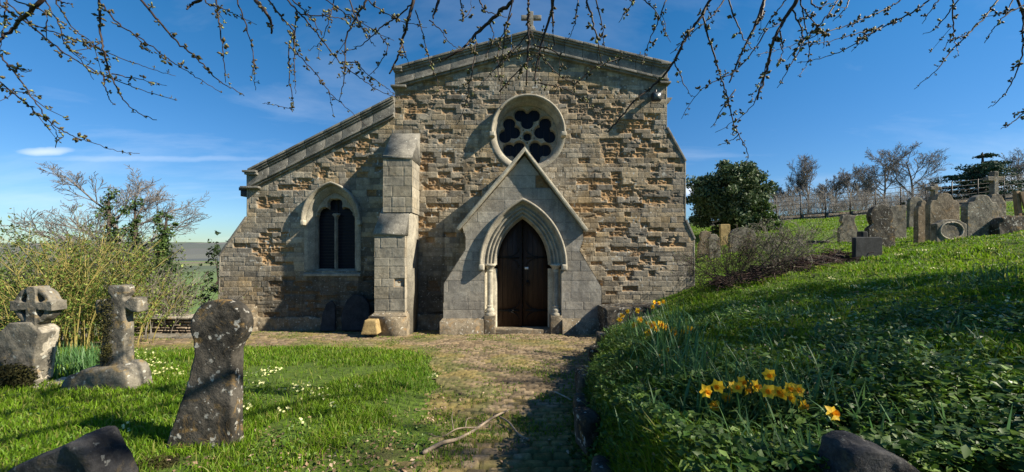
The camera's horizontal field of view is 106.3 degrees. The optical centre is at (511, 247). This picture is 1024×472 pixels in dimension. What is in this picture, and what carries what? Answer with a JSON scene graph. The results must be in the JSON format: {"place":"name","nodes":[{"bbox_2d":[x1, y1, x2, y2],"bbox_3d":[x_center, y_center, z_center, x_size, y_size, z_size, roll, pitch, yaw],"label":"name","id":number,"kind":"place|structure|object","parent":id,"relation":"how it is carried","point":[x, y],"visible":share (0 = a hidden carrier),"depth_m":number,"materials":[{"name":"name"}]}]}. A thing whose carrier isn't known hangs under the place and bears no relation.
{"place":"outdoors","nodes":[
{"label":"outdoors","id":0,"kind":"place"},
{"bbox_2d":[0,242,226,260],"bbox_3d":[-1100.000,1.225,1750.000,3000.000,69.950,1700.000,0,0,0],"label":"hills","id":1,"kind":"structure","parent":0,"point":[194,251],"depth_m":1378.66,"materials":[{"name":"plant"}]},
{"bbox_2d":[62,330,595,471],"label":"path","id":2,"kind":"structure","parent":0,"point":[534,456],"depth_m":4.96,"materials":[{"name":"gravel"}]},
{"bbox_2d":[320,300,335,330],"bbox_3d":[-4.793,1.775,10.061,0.393,0.789,0.086,0,-9,0],"label":"leaning slab","id":3,"kind":"object","parent":2,"relation":"on","point":[328,321],"depth_m":10.02,"materials":[{"name":"stone"}]},
{"bbox_2d":[342,294,370,330],"bbox_3d":[-4.076,1.703,10.093,0.777,0.949,0.134,0,-9,0],"label":"leaning slab","id":4,"kind":"object","parent":2,"relation":"on","point":[356,312],"depth_m":10.03,"materials":[{"name":"stone"}]},
{"bbox_2d":[140,388,601,471],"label":"leaf litter","id":5,"kind":"object","parent":2,"relation":"on","point":[378,457],"visible":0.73,"depth_m":2.93,"materials":[{"name":"brown plant"}]},
{"bbox_2d":[361,319,380,334],"bbox_3d":[-3.333,1.865,9.130,0.398,0.333,0.355,0,0,0],"label":"stone block","id":6,"kind":"object","parent":2,"relation":"on","point":[371,327],"depth_m":8.98,"materials":[{"name":"yellow stone"}]},
{"bbox_2d":[421,409,529,454],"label":"fallen branch","id":7,"kind":"object","parent":2,"relation":"on","point":[434,446],"visible":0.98,"depth_m":3.38,"materials":[{"name":"wood"}]},
{"bbox_2d":[0,201,1023,471],"bbox_3d":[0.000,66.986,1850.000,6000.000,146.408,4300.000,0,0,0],"label":"ground","id":8,"kind":"structure","parent":0,"point":[410,403],"depth_m":4.33,"materials":[{"name":"plant"}]},
{"bbox_2d":[0,285,66,388],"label":"wheel cross gravestone","id":9,"kind":"object","parent":8,"relation":"on","point":[28,345],"visible":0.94,"depth_m":4.77,"materials":[{"name":"grey stone"}]},
{"bbox_2d":[8,426,138,471],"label":"gravestone","id":10,"kind":"object","parent":8,"relation":"on","point":[105,449],"visible":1,"depth_m":1.24,"materials":[{"name":"stone"}]},
{"bbox_2d":[52,349,97,378],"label":"daffodil clump","id":11,"kind":"object","parent":8,"relation":"on","point":[75,369],"visible":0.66,"depth_m":5.22,"materials":[{"name":"green plant"}]},
{"bbox_2d":[56,340,96,365],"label":"daffodil clump","id":12,"kind":"object","parent":8,"relation":"on","point":[58,353],"visible":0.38,"depth_m":5.96,"materials":[{"name":"green plant"}]},
{"bbox_2d":[58,343,100,369],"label":"daffodil clump","id":13,"kind":"object","parent":8,"relation":"on","point":[95,358],"visible":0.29,"depth_m":5.59,"materials":[{"name":"green plant"}]},
{"bbox_2d":[62,340,100,360],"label":"daffodil clump","id":14,"kind":"object","parent":8,"relation":"on","point":[92,349],"visible":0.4,"depth_m":6.11,"materials":[{"name":"green plant"}]},
{"bbox_2d":[0,227,191,347],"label":"thicket","id":15,"kind":"object","parent":8,"relation":"on","point":[32,270],"visible":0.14,"depth_m":8.62,"materials":[{"name":"green plant"}]},
{"bbox_2d":[0,205,193,349],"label":"thicket","id":16,"kind":"object","parent":8,"relation":"on","point":[75,296],"visible":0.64,"depth_m":7.74,"materials":[{"name":"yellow plant"}]},
{"bbox_2d":[0,208,199,335],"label":"thicket","id":17,"kind":"object","parent":8,"relation":"on","point":[33,242],"visible":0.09,"depth_m":11.66,"materials":[{"name":"green plant"}]},
{"bbox_2d":[0,162,211,315],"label":"ivy clad tree","id":18,"kind":"object","parent":8,"relation":"on","point":[108,213],"visible":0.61,"depth_m":13.17,"materials":[{"name":"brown plant"}]},
{"bbox_2d":[61,284,152,390],"bbox_3d":[-4.995,1.138,4.745,0.864,1.358,0.373,0,0,0],"label":"cross gravestone","id":19,"kind":"object","parent":8,"relation":"on","point":[119,365],"visible":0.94,"depth_m":4.70,"materials":[{"name":"grey stone"}]},
{"bbox_2d":[49,253,256,337],"bbox_3d":[-9.206,1.281,9.656,4.836,2.320,2.463,0,0,0],"label":"thicket","id":20,"kind":"object","parent":8,"relation":"on","point":[179,310],"visible":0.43,"depth_m":9.71,"materials":[{"name":"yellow plant"}]},
{"bbox_2d":[137,452,183,470],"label":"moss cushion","id":21,"kind":"object","parent":8,"relation":"on","point":[172,461],"visible":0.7,"depth_m":2.73,"materials":[{"name":"plant"}]},
{"bbox_2d":[133,314,193,334],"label":"stone wall","id":22,"kind":"structure","parent":8,"relation":"on","point":[185,322],"depth_m":9.37,"materials":[{"name":"stone"}]},
{"bbox_2d":[134,333,192,338],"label":"kerb slab","id":23,"kind":"structure","parent":8,"relation":"on","point":[173,335],"depth_m":8.98,"materials":[{"name":"grey stone"}]},
{"bbox_2d":[129,259,217,313],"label":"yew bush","id":24,"kind":"object","parent":8,"relation":"on","point":[174,266],"visible":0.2,"depth_m":13.08,"materials":[{"name":"green plant"}]},
{"bbox_2d":[166,298,253,449],"bbox_3d":[-2.435,1.039,3.089,0.616,1.256,0.150,0,-2,-2],"label":"gravestone","id":25,"kind":"object","parent":8,"relation":"on","point":[210,409],"visible":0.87,"depth_m":3.03,"materials":[{"name":"stone"}]},
{"bbox_2d":[198,230,228,297],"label":"yew bush","id":26,"kind":"object","parent":8,"relation":"on","point":[215,249],"visible":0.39,"depth_m":14.78,"materials":[{"name":"green plant"}]},
{"bbox_2d":[0,388,434,471],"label":"ground cover","id":27,"kind":"object","parent":8,"relation":"on","point":[310,456],"visible":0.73,"depth_m":3.18,"materials":[{"name":"plant"}]},
{"bbox_2d":[0,332,443,471],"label":"grass","id":28,"kind":"structure","parent":8,"relation":"on","point":[62,398],"depth_m":3.81,"materials":[{"name":"plant"}]},
{"bbox_2d":[247,367,281,376],"bbox_3d":[-3.389,1.701,5.230,0.291,0.089,0.460,0,0,38],"label":"primrose","id":29,"kind":"object","parent":8,"relation":"on","point":[264,373],"visible":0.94,"depth_m":5.26,"materials":[{"name":"white plant"}]},
{"bbox_2d":[284,381,310,391],"bbox_3d":[-2.526,1.645,4.533,0.252,0.088,0.305,0,0,0],"label":"primrose","id":30,"kind":"object","parent":8,"relation":"on","point":[296,389],"visible":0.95,"depth_m":4.55,"materials":[{"name":"white plant"}]},
{"bbox_2d":[292,417,305,424],"bbox_3d":[-1.925,1.573,3.512,0.126,0.073,0.124,0,0,0],"label":"primrose","id":31,"kind":"object","parent":8,"relation":"on","point":[302,421],"visible":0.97,"depth_m":3.52,"materials":[{"name":"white plant"}]},
{"bbox_2d":[300,387,327,399],"bbox_3d":[-2.196,1.640,4.278,0.284,0.069,0.373,0,0,-26],"label":"primrose","id":32,"kind":"object","parent":8,"relation":"on","point":[314,395],"visible":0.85,"depth_m":4.30,"materials":[{"name":"white plant"}]},
{"bbox_2d":[218,11,695,336],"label":"church","id":33,"kind":"structure","parent":8,"relation":"on","point":[529,208],"depth_m":10.30,"materials":[{"name":"stone"}]},
{"bbox_2d":[300,181,361,275],"bbox_3d":[-4.807,-0.504,10.397,1.594,2.523,0.525,0,0,0],"label":"window","id":34,"kind":"structure","parent":33,"relation":"in","point":[331,216],"depth_m":10.44,"materials":[{"name":"stone"}]},
{"bbox_2d":[440,147,601,334],"bbox_3d":[0.253,0.007,9.900,4.077,4.986,1.000,0,0,0],"label":"gabled doorway","id":35,"kind":"structure","parent":33,"relation":"in","point":[524,191],"depth_m":9.55,"materials":[{"name":"stone"}]},
{"bbox_2d":[496,220,547,325],"bbox_3d":[0.271,0.637,9.923,1.345,2.777,0.124,0,0,0],"label":"door","id":36,"kind":"structure","parent":33,"relation":"in","point":[509,261],"depth_m":9.89,"materials":[{"name":"brown wood"}]},
{"bbox_2d":[489,94,566,167],"bbox_3d":[0.422,-3.073,10.400,2.036,2.036,0.600,0,0,0],"label":"rose window","id":37,"kind":"structure","parent":33,"relation":"in","point":[524,120],"depth_m":10.56,"materials":[{"name":"stone"}]},
{"bbox_2d":[651,89,661,101],"bbox_3d":[3.788,-4.008,10.157,0.225,0.317,0.326,0,0,0],"label":"floodlight","id":38,"kind":"object","parent":33,"relation":"attached to","point":[656,96],"visible":1,"depth_m":10.00,"materials":[{"name":"paint"}]},
{"bbox_2d":[0,0,1023,163],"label":"cherry tree","id":39,"kind":"object","parent":8,"relation":"on","point":[37,4],"visible":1,"depth_m":3.01,"materials":[{"name":"brown plant"}]},
{"bbox_2d":[573,393,589,413],"bbox_3d":[0.660,1.530,3.615,0.159,0.268,0.257,0,0,1],"label":"bank stone","id":40,"kind":"object","parent":8,"relation":"on","point":[577,402],"visible":0.35,"depth_m":3.58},
{"bbox_2d":[575,365,590,392],"bbox_3d":[0.781,1.444,4.091,0.214,0.314,0.354,0,0,-1],"label":"bank stone","id":41,"kind":"object","parent":8,"relation":"on","point":[579,378],"visible":0.42,"depth_m":4.04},
{"bbox_2d":[573,407,600,455],"bbox_3d":[0.554,1.344,2.839,0.157,0.296,0.254,0,0,-14],"label":"bank stone","id":42,"kind":"object","parent":8,"relation":"on","point":[586,419],"visible":0.8,"depth_m":2.75,"materials":[{"name":"stone"}]},
{"bbox_2d":[589,345,598,365],"bbox_3d":[1.140,1.528,5.345,0.127,0.326,0.220,0,0,16],"label":"bank stone","id":43,"kind":"object","parent":8,"relation":"on","point":[593,349],"visible":0.48,"depth_m":5.26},
{"bbox_2d":[596,331,605,344],"bbox_3d":[1.515,1.618,6.557,0.177,0.351,0.293,0,0,9],"label":"bank stone","id":44,"kind":"object","parent":8,"relation":"on","point":[598,335],"visible":0.38,"depth_m":6.44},
{"bbox_2d":[591,455,613,471],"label":"bank stone","id":45,"kind":"object","parent":8,"relation":"on","point":[599,464],"visible":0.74,"depth_m":2.34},
{"bbox_2d":[556,322,665,452],"bbox_3d":[1.528,1.468,5.797,1.150,1.239,6.262,0,0,15],"label":"ivy","id":46,"kind":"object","parent":8,"relation":"on","point":[614,377],"depth_m":3.51,"materials":[{"name":"plant"}]},
{"bbox_2d":[567,381,654,471],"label":"bank ivy","id":47,"kind":"object","parent":8,"relation":"on","point":[575,456],"visible":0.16,"depth_m":2.93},
{"bbox_2d":[603,308,647,332],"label":"daffodil clump","id":48,"kind":"object","parent":8,"relation":"on","point":[637,310],"visible":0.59,"depth_m":6.36,"materials":[{"name":"green plant"}]},
{"bbox_2d":[597,302,664,333],"bbox_3d":[2.929,1.777,9.313,1.577,0.815,0.770,-2,0,-3],"label":"chest tomb","id":49,"kind":"object","parent":8,"relation":"on","point":[607,315],"visible":0.44,"depth_m":8.95,"materials":[{"name":"stone"}]},
{"bbox_2d":[614,310,673,339],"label":"daffodil clump","id":50,"kind":"object","parent":8,"relation":"on","point":[638,322],"visible":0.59,"depth_m":5.24,"materials":[{"name":"green plant"}]},
{"bbox_2d":[642,300,666,318],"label":"daffodil clump","id":51,"kind":"object","parent":8,"relation":"on","point":[652,306],"visible":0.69,"depth_m":7.36,"materials":[{"name":"green plant"}]},
{"bbox_2d":[626,311,690,345],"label":"daffodil clump","id":52,"kind":"object","parent":8,"relation":"on","point":[651,323],"visible":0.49,"depth_m":4.10,"materials":[{"name":"green plant"}]},
{"bbox_2d":[625,310,710,366],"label":"daffodil clump","id":53,"kind":"object","parent":8,"relation":"on","point":[657,345],"visible":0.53,"depth_m":3.44,"materials":[{"name":"green plant"}]},
{"bbox_2d":[635,297,725,344],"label":"daffodil clump","id":54,"kind":"object","parent":8,"relation":"on","point":[692,323],"visible":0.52,"depth_m":3.83,"materials":[{"name":"green plant"}]},
{"bbox_2d":[636,320,731,372],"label":"daffodil clump","id":55,"kind":"object","parent":8,"relation":"on","point":[684,344],"visible":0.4,"depth_m":3.16,"materials":[{"name":"green plant"}]},
{"bbox_2d":[697,231,710,258],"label":"gravestone","id":56,"kind":"object","parent":8,"relation":"on","point":[704,235],"visible":0.52,"depth_m":16.00,"materials":[{"name":"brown stone"}]},
{"bbox_2d":[658,328,753,384],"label":"daffodil clump","id":57,"kind":"object","parent":8,"relation":"on","point":[682,359],"visible":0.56,"depth_m":2.68,"materials":[{"name":"green plant"}]},
{"bbox_2d":[707,234,720,259],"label":"gravestone","id":58,"kind":"object","parent":8,"relation":"on","point":[711,237],"visible":0.57,"depth_m":15.00,"materials":[{"name":"grey stone"}]},
{"bbox_2d":[651,368,777,436],"bbox_3d":[1.028,0.829,2.002,0.578,0.398,0.475,0,0,23],"label":"daffodil clump","id":59,"kind":"object","parent":8,"relation":"on","point":[706,391],"visible":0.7,"depth_m":1.94,"materials":[{"name":"green plant"}]},
{"bbox_2d":[663,349,779,438],"bbox_3d":[1.184,0.778,2.103,0.614,0.417,0.738,0,0,0],"label":"daffodil clump","id":60,"kind":"object","parent":8,"relation":"on","point":[725,395],"visible":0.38,"depth_m":2.12,"materials":[{"name":"green plant"}]},
{"bbox_2d":[719,224,729,245],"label":"gravestone","id":61,"kind":"object","parent":8,"relation":"on","point":[724,229],"visible":0.48,"depth_m":17.50,"materials":[{"name":"yellow stone"}]},
{"bbox_2d":[686,159,781,233],"bbox_3d":[11.921,-2.613,20.981,4.860,4.262,4.728,0,0,-32],"label":"holly tree","id":62,"kind":"object","parent":8,"relation":"on","point":[736,195],"visible":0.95,"depth_m":19.80,"materials":[{"name":"green plant"}]},
{"bbox_2d":[664,222,818,288],"bbox_3d":[4.834,0.177,8.406,2.682,1.488,2.055,0,0,0],"label":"bare bush","id":63,"kind":"object","parent":8,"relation":"on","point":[747,260],"visible":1,"depth_m":8.22,"materials":[{"name":"brown plant"}]},
{"bbox_2d":[728,227,755,252],"bbox_3d":[9.325,-0.126,15.570,1.094,1.398,0.150,0,0,0],"label":"gravestone","id":64,"kind":"object","parent":8,"relation":"on","point":[742,232],"visible":0.3,"depth_m":15.50,"materials":[{"name":"grey stone"}]},
{"bbox_2d":[687,359,798,440],"bbox_3d":[1.126,0.797,1.934,0.738,0.371,0.463,0,0,-38],"label":"daffodil clump","id":65,"kind":"object","parent":8,"relation":"on","point":[740,385],"visible":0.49,"depth_m":1.97,"materials":[{"name":"green plant"}]},
{"bbox_2d":[697,344,826,443],"bbox_3d":[1.319,0.766,1.908,0.565,0.405,0.804,0,0,-32],"label":"daffodil clump","id":66,"kind":"object","parent":8,"relation":"on","point":[769,391],"visible":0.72,"depth_m":1.89,"materials":[{"name":"green plant"}]},
{"bbox_2d":[746,200,783,231],"bbox_3d":[12.724,-1.407,19.581,1.904,2.184,1.494,0,0,0],"label":"holly tree","id":67,"kind":"object","parent":8,"relation":"on","point":[767,208],"visible":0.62,"depth_m":19.21,"materials":[{"name":"green plant"}]},
{"bbox_2d":[771,187,789,203],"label":"bare tree","id":68,"kind":"object","parent":8,"relation":"on","point":[779,191],"visible":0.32,"depth_m":59.16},
{"bbox_2d":[718,404,847,470],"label":"daffodil clump","id":69,"kind":"object","parent":8,"relation":"on","point":[798,439],"visible":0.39,"depth_m":1.54,"materials":[{"name":"green plant"}]},
{"bbox_2d":[700,246,872,299],"bbox_3d":[6.446,0.551,9.115,5.458,1.216,2.138,0,0,-9],"label":"brushwood","id":70,"kind":"object","parent":8,"relation":"on","point":[827,259],"visible":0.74,"depth_m":8.74,"materials":[{"name":"plant"}]},
{"bbox_2d":[712,343,865,420],"bbox_3d":[1.374,0.755,2.122,0.802,0.416,0.620,0,0,0],"label":"daffodil clump","id":71,"kind":"object","parent":8,"relation":"on","point":[792,396],"visible":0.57,"depth_m":1.96,"materials":[{"name":"green plant"}]},
{"bbox_2d":[728,212,850,270],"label":"bare bush","id":72,"kind":"object","parent":8,"relation":"on","point":[797,238],"visible":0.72,"depth_m":8.85,"materials":[{"name":"brown plant"}]},
{"bbox_2d":[779,174,805,211],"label":"bare tree","id":73,"kind":"object","parent":8,"relation":"on","point":[791,187],"visible":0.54,"depth_m":58.73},
{"bbox_2d":[578,263,1023,471],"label":"ground cover","id":74,"kind":"object","parent":8,"relation":"on","point":[917,437],"visible":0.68,"depth_m":1.85,"materials":[{"name":"plant"}]},
{"bbox_2d":[583,202,1023,471],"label":"grass","id":75,"kind":"structure","parent":8,"relation":"on","point":[890,269],"depth_m":4.41,"materials":[{"name":"plant"}]},
{"bbox_2d":[788,154,819,213],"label":"bare tree","id":76,"kind":"object","parent":8,"relation":"on","point":[807,168],"visible":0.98,"depth_m":57.94,"materials":[{"name":"plant"}]},
{"bbox_2d":[585,280,1023,471],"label":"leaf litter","id":77,"kind":"object","parent":8,"relation":"on","point":[982,331],"visible":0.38,"depth_m":2.96,"materials":[{"name":"brown plant"}]},
{"bbox_2d":[605,271,1023,440],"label":"strap leaves","id":78,"kind":"object","parent":8,"relation":"on","point":[849,356],"visible":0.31,"depth_m":2.83,"materials":[{"name":"green plant"}]},
{"bbox_2d":[807,240,829,243],"bbox_3d":[11.542,-0.178,14.488,0.710,0.215,0.310,0,0,0],"label":"footstone","id":79,"kind":"object","parent":8,"relation":"on","point":[819,241],"visible":0.3,"depth_m":14.34,"materials":[{"name":"stone"}]},
{"bbox_2d":[808,178,838,211],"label":"bare tree","id":80,"kind":"object","parent":8,"relation":"on","point":[820,187],"visible":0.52,"depth_m":62.19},
{"bbox_2d":[778,387,876,429],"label":"daffodil clump","id":81,"kind":"object","parent":8,"relation":"on","point":[832,413],"visible":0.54,"depth_m":1.72,"materials":[{"name":"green plant"}]},
{"bbox_2d":[825,167,853,203],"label":"bare tree","id":82,"kind":"object","parent":8,"relation":"on","point":[834,184],"visible":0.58,"depth_m":59.90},
{"bbox_2d":[837,215,857,242],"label":"gravestone","id":83,"kind":"object","parent":8,"relation":"on","point":[847,220],"visible":0.68,"depth_m":14.00,"materials":[{"name":"grey stone"}]},
{"bbox_2d":[835,166,875,203],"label":"bare tree","id":84,"kind":"object","parent":8,"relation":"on","point":[853,185],"visible":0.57,"depth_m":57.96,"materials":[{"name":"plant"}]},
{"bbox_2d":[710,195,1012,225],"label":"field wall","id":85,"kind":"structure","parent":8,"relation":"on","point":[855,213],"depth_m":29.66,"materials":[{"name":"stone"}]},
{"bbox_2d":[857,231,867,236],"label":"gravestone","id":86,"kind":"object","parent":8,"relation":"on","point":[862,233],"visible":0.22,"depth_m":9.31,"materials":[{"name":"stone"}]},
{"bbox_2d":[703,174,1023,226],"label":"rail fence","id":87,"kind":"object","parent":8,"relation":"on","point":[900,200],"visible":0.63,"depth_m":29.09,"materials":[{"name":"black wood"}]},
{"bbox_2d":[849,179,880,206],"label":"bare tree","id":88,"kind":"object","parent":8,"relation":"on","point":[869,189],"visible":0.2,"depth_m":61.11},
{"bbox_2d":[811,430,919,471],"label":"rock","id":89,"kind":"object","parent":8,"relation":"on","point":[843,451],"visible":0.96,"depth_m":1.25,"materials":[{"name":"stone"}]},
{"bbox_2d":[852,237,881,260],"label":"gravestone","id":90,"kind":"object","parent":8,"relation":"on","point":[862,246],"visible":0.66,"depth_m":8.90,"materials":[{"name":"stone"}]},
{"bbox_2d":[864,204,894,246],"bbox_3d":[10.598,-0.528,11.069,0.779,1.438,0.149,0,0,0],"label":"gravestone","id":91,"kind":"object","parent":8,"relation":"on","point":[879,218],"visible":0.62,"depth_m":11.00,"materials":[{"name":"stone"}]},
{"bbox_2d":[852,143,913,201],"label":"bare tree","id":92,"kind":"object","parent":8,"relation":"on","point":[874,174],"visible":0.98,"depth_m":52.00,"materials":[{"name":"plant"}]},
{"bbox_2d":[768,174,1023,215],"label":"bare scrub","id":93,"kind":"object","parent":8,"relation":"on","point":[840,207],"visible":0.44,"depth_m":49.17,"materials":[{"name":"plant"}]},
{"bbox_2d":[888,205,906,238],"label":"gravestone","id":94,"kind":"object","parent":8,"relation":"on","point":[898,223],"visible":0.62,"depth_m":14.00,"materials":[{"name":"grey stone"}]},
{"bbox_2d":[803,375,1012,471],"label":"daffodil clump","id":95,"kind":"object","parent":8,"relation":"on","point":[859,410],"visible":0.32,"depth_m":1.66,"materials":[{"name":"green plant"}]},
{"bbox_2d":[839,332,980,382],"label":"daffodil clump","id":96,"kind":"object","parent":8,"relation":"on","point":[891,357],"visible":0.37,"depth_m":2.19,"materials":[{"name":"green plant"}]},
{"bbox_2d":[906,197,922,228],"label":"gravestone","id":97,"kind":"object","parent":8,"relation":"on","point":[912,202],"visible":0.45,"depth_m":16.50,"materials":[{"name":"grey stone"}]},
{"bbox_2d":[876,141,953,196],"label":"bare tree","id":98,"kind":"object","parent":8,"relation":"on","point":[929,161],"visible":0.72,"depth_m":51.74,"materials":[{"name":"plant"}]},
{"bbox_2d":[913,201,925,242],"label":"gravestone","id":99,"kind":"object","parent":8,"relation":"on","point":[919,223],"visible":0.6,"depth_m":11.70,"materials":[{"name":"brown stone"}]},
{"bbox_2d":[913,177,947,194],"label":"bare tree","id":100,"kind":"object","parent":8,"relation":"on","point":[921,182],"visible":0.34,"depth_m":66.56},
{"bbox_2d":[926,185,941,200],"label":"cross gravestone","id":101,"kind":"object","parent":8,"relation":"on","point":[933,189],"visible":0.21,"depth_m":12.63,"materials":[{"name":"grey stone"}]},
{"bbox_2d":[925,193,959,240],"bbox_3d":[12.629,-0.795,11.270,0.885,1.626,0.150,0,0,0],"label":"gravestone","id":102,"kind":"object","parent":8,"relation":"on","point":[941,206],"visible":0.48,"depth_m":11.20,"materials":[{"name":"grey stone"}]},
{"bbox_2d":[931,219,966,242],"bbox_3d":[11.450,-0.378,10.059,0.808,0.746,0.169,0,0,0],"label":"gravestone","id":103,"kind":"object","parent":8,"relation":"on","point":[946,229],"visible":0.68,"depth_m":10.00,"materials":[{"name":"grey stone"}]},
{"bbox_2d":[930,152,1023,199],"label":"cedar tree","id":104,"kind":"object","parent":8,"relation":"on","point":[973,173],"visible":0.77,"depth_m":44.40,"materials":[{"name":"green plant"}]},
{"bbox_2d":[961,195,998,236],"bbox_3d":[13.002,-0.777,10.680,0.891,1.384,0.168,0,0,0],"label":"gravestone","id":105,"kind":"object","parent":8,"relation":"on","point":[979,213],"visible":0.67,"depth_m":10.60,"materials":[{"name":"grey stone"}]},
{"bbox_2d":[946,258,1016,289],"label":"daffodil clump","id":106,"kind":"object","parent":8,"relation":"on","point":[988,276],"visible":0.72,"depth_m":4.59,"materials":[{"name":"green plant"}]},
{"bbox_2d":[983,171,1005,215],"bbox_3d":[15.414,-1.321,12.300,0.625,2.246,0.216,0,0,0],"label":"cross gravestone","id":107,"kind":"object","parent":8,"relation":"on","point":[993,178],"visible":0.38,"depth_m":12.22,"materials":[{"name":"grey stone"}]},
{"bbox_2d":[989,215,1023,234],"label":"boulder tomb","id":108,"kind":"object","parent":8,"relation":"on","point":[1007,224],"visible":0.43,"depth_m":10.40,"materials":[{"name":"stone"}]},
{"bbox_2d":[1001,148,1023,188],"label":"bare tree","id":109,"kind":"object","parent":8,"relation":"on","point":[1015,165],"visible":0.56,"depth_m":59.89,"materials":[{"name":"plant"}]},
{"bbox_2d":[1012,191,1023,215],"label":"gravestone","id":110,"kind":"object","parent":8,"relation":"on","point":[1018,197],"visible":0.73,"depth_m":11.40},
{"bbox_2d":[0,0,1023,242],"label":"sky","id":111,"kind":"structure","parent":0,"point":[846,103],"materials":[{"name":"blue"}]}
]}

